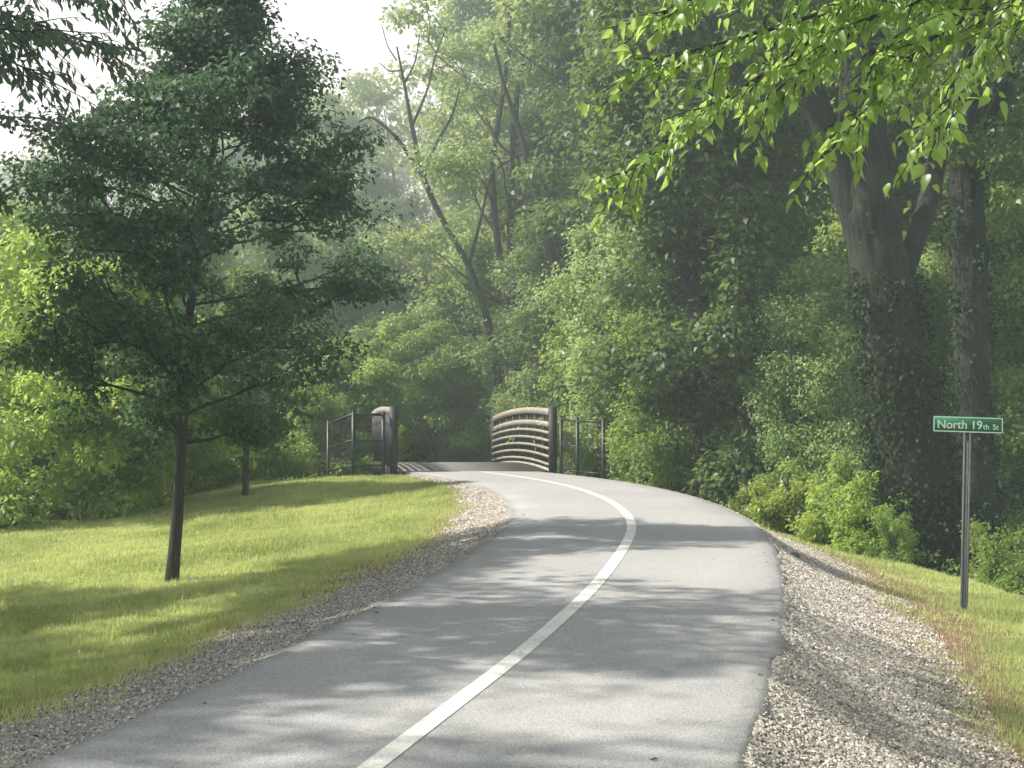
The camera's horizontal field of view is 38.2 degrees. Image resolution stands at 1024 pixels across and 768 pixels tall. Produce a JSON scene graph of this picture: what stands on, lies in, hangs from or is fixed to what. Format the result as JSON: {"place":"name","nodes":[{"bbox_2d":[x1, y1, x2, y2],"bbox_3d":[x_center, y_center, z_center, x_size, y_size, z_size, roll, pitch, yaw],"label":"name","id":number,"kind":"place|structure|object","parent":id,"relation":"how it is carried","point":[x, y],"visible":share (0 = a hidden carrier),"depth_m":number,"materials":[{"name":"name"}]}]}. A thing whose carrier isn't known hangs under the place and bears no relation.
{"place":"outdoors","nodes":[
{"label":"outdoors","id":0,"kind":"place"},
{"bbox_2d":[0,0,733,353],"label":"sky","id":1,"kind":"structure","parent":0,"point":[352,29],"materials":[{"name":"white"}]},
{"bbox_2d":[22,471,788,767],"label":"path","id":2,"kind":"structure","parent":0,"point":[665,642],"depth_m":8.67,"materials":[{"name":"grey asphalt"}]},
{"bbox_2d":[357,472,635,767],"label":"painted line","id":3,"kind":"object","parent":2,"relation":"on","point":[395,748],"visible":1,"depth_m":8.58,"materials":[{"name":"paint"}]},
{"bbox_2d":[0,475,1022,767],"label":"gravel","id":4,"kind":"structure","parent":0,"point":[810,617],"depth_m":9.74,"materials":[{"name":"grey gravel"}]},
{"bbox_2d":[790,552,799,557],"bbox_3d":[3.022,1.832,15.842,0.120,0.063,0.110,0,-2,0],"label":"dark rock","id":5,"kind":"object","parent":4,"relation":"on","point":[797,555],"visible":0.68,"depth_m":15.81,"materials":[{"name":"grey stone"}]},
{"bbox_2d":[0,453,1023,767],"bbox_3d":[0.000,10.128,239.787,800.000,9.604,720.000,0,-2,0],"label":"ground","id":6,"kind":"structure","parent":0,"point":[950,639],"depth_m":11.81,"materials":[{"name":"green plant"}]},
{"bbox_2d":[0,187,17,217],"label":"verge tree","id":7,"kind":"object","parent":6,"relation":"on","point":[8,209],"visible":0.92,"depth_m":15.74,"materials":[{"name":"green plant"}]},
{"bbox_2d":[0,319,56,465],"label":"understory tree","id":8,"kind":"object","parent":6,"relation":"on","point":[7,382],"depth_m":36.18,"materials":[{"name":"green plant"}]},
{"bbox_2d":[0,152,101,253],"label":"woodland tree","id":9,"kind":"object","parent":6,"relation":"on","point":[23,190],"visible":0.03,"depth_m":76.14,"materials":[{"name":"green plant"}]},
{"bbox_2d":[0,192,112,490],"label":"understory tree","id":10,"kind":"object","parent":6,"relation":"on","point":[7,221],"visible":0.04,"depth_m":35.11,"materials":[{"name":"green plant"}]},
{"bbox_2d":[20,150,137,264],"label":"woodland tree","id":11,"kind":"object","parent":6,"relation":"on","point":[102,205],"visible":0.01,"depth_m":78.57,"materials":[{"name":"green plant"}]},
{"bbox_2d":[0,0,160,124],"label":"overhanging ash","id":12,"kind":"object","parent":6,"relation":"on","point":[41,37],"visible":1,"depth_m":10.58,"materials":[{"name":"green plant"}]},
{"bbox_2d":[0,225,209,530],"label":"leafy bush","id":13,"kind":"object","parent":6,"relation":"on","point":[14,489],"visible":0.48,"depth_m":25.59,"materials":[{"name":"green plant"}]},
{"bbox_2d":[0,303,237,520],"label":"leafy bush","id":14,"kind":"object","parent":6,"relation":"on","point":[139,484],"visible":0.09,"depth_m":26.81,"materials":[{"name":"green plant"}]},
{"bbox_2d":[25,370,270,500],"bbox_3d":[-7.673,0.861,31.525,5.008,4.713,4.830,0,-2,-11],"label":"leafy bush","id":15,"kind":"object","parent":6,"relation":"on","point":[211,470],"visible":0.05,"depth_m":30.49,"materials":[{"name":"green plant"}]},
{"bbox_2d":[104,197,252,406],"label":"understory tree","id":16,"kind":"object","parent":6,"relation":"on","point":[216,259],"visible":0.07,"depth_m":43.75,"materials":[{"name":"green plant"}]},
{"bbox_2d":[3,476,379,678],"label":"clover flowers","id":17,"kind":"object","parent":6,"relation":"on","point":[181,600],"visible":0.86,"depth_m":16.64,"materials":[{"name":"white plant"}]},
{"bbox_2d":[0,0,427,582],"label":"slim maple tree","id":18,"kind":"object","parent":6,"relation":"on","point":[214,46],"visible":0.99,"depth_m":16.45,"materials":[{"name":"green plant"}]},
{"bbox_2d":[163,143,274,292],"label":"woodland tree","id":19,"kind":"object","parent":6,"relation":"on","point":[175,184],"visible":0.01,"depth_m":72.54,"materials":[{"name":"green plant"}]},
{"bbox_2d":[191,430,319,486],"bbox_3d":[-7.242,2.810,36.363,4.830,4.713,5.008,2,-3,-36],"label":"leafy bush","id":20,"kind":"object","parent":6,"relation":"on","point":[273,463],"visible":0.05,"depth_m":35.38,"materials":[{"name":"green plant"}]},
{"bbox_2d":[194,263,325,495],"bbox_3d":[-4.801,0.076,27.303,2.265,4.600,3.128,-1,-3,27],"label":"thin sapling","id":21,"kind":"object","parent":6,"relation":"on","point":[246,277],"visible":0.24,"depth_m":27.20,"materials":[{"name":"green plant"}]},
{"bbox_2d":[235,432,320,482],"bbox_3d":[-6.138,2.918,37.385,3.808,4.132,4.333,-2,-3,41],"label":"leafy bush","id":22,"kind":"object","parent":6,"relation":"on","point":[307,455],"visible":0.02,"depth_m":37.13,"materials":[{"name":"green plant"}]},
{"bbox_2d":[176,65,384,362],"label":"woodland tree","id":23,"kind":"object","parent":6,"relation":"on","point":[240,154],"visible":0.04,"depth_m":69.95,"materials":[{"name":"green plant"}]},
{"bbox_2d":[209,193,371,455],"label":"understory tree","id":24,"kind":"object","parent":6,"relation":"on","point":[258,261],"visible":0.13,"depth_m":51.47,"materials":[{"name":"green plant"}]},
{"bbox_2d":[244,171,408,454],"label":"understory tree","id":25,"kind":"object","parent":6,"relation":"on","point":[371,205],"visible":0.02,"depth_m":60.41,"materials":[{"name":"green plant"}]},
{"bbox_2d":[269,330,428,477],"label":"leafy bush","id":26,"kind":"object","parent":6,"relation":"on","point":[363,376],"visible":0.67,"depth_m":40.92,"materials":[{"name":"green plant"}]},
{"bbox_2d":[271,67,433,312],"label":"woodland tree","id":27,"kind":"object","parent":6,"relation":"on","point":[384,188],"visible":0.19,"depth_m":66.54,"materials":[{"name":"green plant"}]},
{"bbox_2d":[326,410,384,475],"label":"fence wing","id":28,"kind":"structure","parent":6,"relation":"on","point":[353,439],"depth_m":32.70,"materials":[{"name":"grey metal"}]},
{"bbox_2d":[290,210,444,460],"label":"understory tree","id":29,"kind":"object","parent":6,"relation":"on","point":[358,314],"visible":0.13,"depth_m":53.58,"materials":[{"name":"green plant"}]},
{"bbox_2d":[317,307,477,461],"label":"leafy bush","id":30,"kind":"object","parent":6,"relation":"on","point":[367,328],"visible":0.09,"depth_m":48.68,"materials":[{"name":"green plant"}]},
{"bbox_2d":[347,279,512,461],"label":"leafy bush","id":31,"kind":"object","parent":6,"relation":"on","point":[441,296],"visible":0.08,"depth_m":48.80,"materials":[{"name":"green plant"}]},
{"bbox_2d":[358,25,504,401],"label":"dead tree","id":32,"kind":"object","parent":6,"relation":"on","point":[477,289],"visible":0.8,"depth_m":46.21,"materials":[{"name":"wood"}]},
{"bbox_2d":[368,311,503,461],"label":"leafy bush","id":33,"kind":"object","parent":6,"relation":"on","point":[427,356],"visible":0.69,"depth_m":45.89,"materials":[{"name":"green plant"}]},
{"bbox_2d":[381,204,495,461],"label":"understory tree","id":34,"kind":"object","parent":6,"relation":"on","point":[462,229],"visible":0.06,"depth_m":54.33,"materials":[{"name":"green plant"}]},
{"bbox_2d":[366,406,556,474],"bbox_3d":[-1.575,2.386,37.835,4.000,3.550,10.307,0,-2,-9],"label":"footbridge","id":35,"kind":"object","parent":6,"relation":"on","point":[520,452],"visible":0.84,"depth_m":35.80,"materials":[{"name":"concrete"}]},
{"bbox_2d":[425,367,511,461],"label":"leafy bush","id":36,"kind":"object","parent":6,"relation":"on","point":[445,454],"visible":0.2,"depth_m":46.93,"materials":[{"name":"green plant"}]},
{"bbox_2d":[397,218,544,461],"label":"understory tree","id":37,"kind":"object","parent":6,"relation":"on","point":[483,251],"visible":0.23,"depth_m":47.51,"materials":[{"name":"green plant"}]},
{"bbox_2d":[356,0,599,405],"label":"woodland tree","id":38,"kind":"object","parent":6,"relation":"on","point":[452,167],"visible":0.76,"depth_m":46.52,"materials":[{"name":"green plant"}]},
{"bbox_2d":[395,0,591,257],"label":"woodland tree","id":39,"kind":"object","parent":6,"relation":"on","point":[463,12],"visible":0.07,"depth_m":58.15,"materials":[{"name":"green plant"}]},
{"bbox_2d":[404,0,599,370],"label":"woodland tree","id":40,"kind":"object","parent":6,"relation":"on","point":[436,123],"visible":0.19,"depth_m":49.26,"materials":[{"name":"green plant"}]},
{"bbox_2d":[0,4,1019,460],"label":"distant woods","id":41,"kind":"object","parent":6,"relation":"on","point":[400,128],"visible":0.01,"depth_m":74.04,"materials":[{"name":"green plant"}]},
{"bbox_2d":[10,474,1012,767],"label":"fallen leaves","id":42,"kind":"object","parent":6,"relation":"on","point":[504,522],"visible":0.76,"depth_m":10.05,"materials":[{"name":"brown plant"}]},
{"bbox_2d":[0,475,1023,767],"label":"dry grass","id":43,"kind":"structure","parent":6,"relation":"on","point":[786,537],"depth_m":13.02,"materials":[{"name":"plant"}]},
{"bbox_2d":[0,453,1023,595],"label":"undergrowth","id":44,"kind":"object","parent":6,"relation":"on","point":[324,459],"visible":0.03,"depth_m":26.53,"materials":[{"name":"green plant"}]},
{"bbox_2d":[425,0,604,338],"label":"woodland tree","id":45,"kind":"object","parent":6,"relation":"on","point":[568,8],"visible":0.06,"depth_m":47.12,"materials":[{"name":"green plant"}]},
{"bbox_2d":[471,205,576,469],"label":"understory tree","id":46,"kind":"object","parent":6,"relation":"on","point":[517,279],"visible":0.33,"depth_m":45.53,"materials":[{"name":"green plant"}]},
{"bbox_2d":[483,32,603,409],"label":"bare limbed tree","id":47,"kind":"object","parent":6,"relation":"on","point":[549,244],"visible":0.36,"depth_m":45.71,"materials":[{"name":"green plant"}]},
{"bbox_2d":[559,415,604,478],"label":"fence wing","id":48,"kind":"structure","parent":6,"relation":"on","point":[576,420],"depth_m":32.52,"materials":[{"name":"grey metal"}]},
{"bbox_2d":[502,272,685,474],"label":"understory tree","id":49,"kind":"object","parent":6,"relation":"on","point":[558,344],"visible":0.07,"depth_m":40.12,"materials":[{"name":"green plant"}]},
{"bbox_2d":[525,212,696,491],"bbox_3d":[2.811,0.022,36.162,4.837,9.328,5.295,-2,-3,42],"label":"understory tree","id":50,"kind":"object","parent":6,"relation":"on","point":[594,255],"visible":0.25,"depth_m":35.65,"materials":[{"name":"green plant"}]},
{"bbox_2d":[490,0,838,462],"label":"woodland tree","id":51,"kind":"object","parent":6,"relation":"on","point":[551,213],"visible":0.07,"depth_m":41.84,"materials":[{"name":"green plant"}]},
{"bbox_2d":[594,261,756,504],"bbox_3d":[3.804,0.179,32.154,4.507,6.114,4.264,1,-2,-16],"label":"understory tree","id":52,"kind":"object","parent":6,"relation":"on","point":[650,445],"visible":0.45,"depth_m":31.08,"materials":[{"name":"green plant"}]},
{"bbox_2d":[559,0,847,509],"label":"climber covered tree","id":53,"kind":"object","parent":6,"relation":"on","point":[675,224],"visible":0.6,"depth_m":29.94,"materials":[{"name":"green plant"}]},
{"bbox_2d":[726,470,784,527],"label":"roadside shrub","id":54,"kind":"object","parent":6,"relation":"on","point":[744,493],"visible":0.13,"depth_m":26.55,"materials":[{"name":"green plant"}]},
{"bbox_2d":[685,273,868,514],"bbox_3d":[5.515,0.612,31.270,4.154,6.037,5.320,2,-3,-41],"label":"understory tree","id":55,"kind":"object","parent":6,"relation":"on","point":[713,431],"visible":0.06,"depth_m":30.62,"materials":[{"name":"green plant"}]},
{"bbox_2d":[742,457,828,541],"bbox_3d":[4.601,2.035,24.464,1.570,1.654,1.345,-1,-2,22],"label":"roadside shrub","id":56,"kind":"object","parent":6,"relation":"on","point":[772,507],"visible":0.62,"depth_m":24.27,"materials":[{"name":"green plant"}]},
{"bbox_2d":[580,0,1023,234],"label":"overhanging tree","id":57,"kind":"object","parent":6,"relation":"on","point":[982,32],"visible":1,"depth_m":6.88,"materials":[{"name":"green plant"}]},
{"bbox_2d":[582,0,1023,579],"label":"huge leaning tree","id":58,"kind":"object","parent":6,"relation":"on","point":[910,456],"visible":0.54,"depth_m":22.24,"materials":[{"name":"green plant"}]},
{"bbox_2d":[731,247,878,523],"bbox_3d":[5.931,0.392,29.199,3.456,6.088,3.157,-1,-3,33],"label":"understory tree","id":59,"kind":"object","parent":6,"relation":"on","point":[805,320],"visible":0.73,"depth_m":28.65,"materials":[{"name":"green plant"}]},
{"bbox_2d":[777,470,851,533],"bbox_3d":[5.096,2.307,24.884,1.486,1.700,1.708,0,-2,5],"label":"roadside shrub","id":60,"kind":"object","parent":6,"relation":"on","point":[816,474],"visible":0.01,"depth_m":25.12,"materials":[{"name":"green plant"}]},
{"bbox_2d":[680,7,951,330],"bbox_3d":[8.665,-6.170,40.906,10.733,22.756,12.653,0,-2,3],"label":"woodland tree","id":61,"kind":"object","parent":6,"relation":"on","point":[913,193],"visible":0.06,"depth_m":38.95,"materials":[{"name":"green plant"}]},
{"bbox_2d":[784,452,875,544],"bbox_3d":[5.019,1.968,23.144,1.462,1.798,1.706,-1,-2,22],"label":"roadside shrub","id":62,"kind":"object","parent":6,"relation":"on","point":[813,527],"visible":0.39,"depth_m":22.98,"materials":[{"name":"green plant"}]},
{"bbox_2d":[813,470,917,555],"bbox_3d":[5.278,2.060,21.912,1.501,1.582,1.287,0,-2,-2],"label":"roadside shrub","id":63,"kind":"object","parent":6,"relation":"on","point":[853,506],"visible":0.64,"depth_m":21.85,"materials":[{"name":"green plant"}]},
{"bbox_2d":[795,202,950,470],"bbox_3d":[7.705,0.149,36.074,6.906,9.368,6.533,-1,-2,21],"label":"understory tree","id":64,"kind":"object","parent":6,"relation":"on","point":[836,236],"visible":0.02,"depth_m":35.45,"materials":[{"name":"green plant"}]},
{"bbox_2d":[837,68,949,351],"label":"woodland tree","id":65,"kind":"object","parent":6,"relation":"on","point":[905,143],"depth_m":44.35,"materials":[{"name":"green plant"}]},
{"bbox_2d":[862,508,929,567],"bbox_3d":[5.533,2.262,21.355,0.989,0.984,0.860,1,-2,-19],"label":"roadside shrub","id":66,"kind":"object","parent":6,"relation":"on","point":[898,547],"visible":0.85,"depth_m":21.24,"materials":[{"name":"green plant"}]},
{"bbox_2d":[817,0,1023,554],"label":"straight trunk tree","id":67,"kind":"object","parent":6,"relation":"on","point":[969,303],"visible":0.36,"depth_m":25.38,"materials":[{"name":"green plant"}]},
{"bbox_2d":[831,239,1023,543],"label":"understory tree","id":68,"kind":"object","parent":6,"relation":"on","point":[933,275],"visible":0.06,"depth_m":32.21,"materials":[{"name":"green plant"}]},
{"bbox_2d":[886,55,1023,513],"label":"woodland tree","id":69,"kind":"object","parent":6,"relation":"on","point":[947,207],"visible":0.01,"depth_m":39.09,"materials":[{"name":"green plant"}]},
{"bbox_2d":[933,416,1002,608],"bbox_3d":[4.950,1.662,16.156,0.755,2.610,0.046,2,-2,3],"label":"street sign","id":70,"kind":"object","parent":6,"relation":"on","point":[967,426],"visible":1,"depth_m":16.18,"materials":[{"name":"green metal"}]},
{"bbox_2d":[913,32,1023,531],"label":"climber covered tree","id":71,"kind":"object","parent":6,"relation":"on","point":[986,108],"visible":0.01,"depth_m":33.72,"materials":[{"name":"green plant"}]},
{"bbox_2d":[932,191,1023,547],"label":"understory tree","id":72,"kind":"object","parent":6,"relation":"on","point":[1009,325],"visible":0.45,"depth_m":29.80,"materials":[{"name":"green plant"}]},
{"bbox_2d":[958,514,1023,589],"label":"roadside shrub","id":73,"kind":"object","parent":6,"relation":"on","point":[973,540],"visible":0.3,"depth_m":20.84,"materials":[{"name":"green plant"}]},
{"bbox_2d":[969,523,1023,595],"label":"roadside shrub","id":74,"kind":"object","parent":6,"relation":"on","point":[1017,571],"visible":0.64,"depth_m":19.93,"materials":[{"name":"green plant"}]}
]}

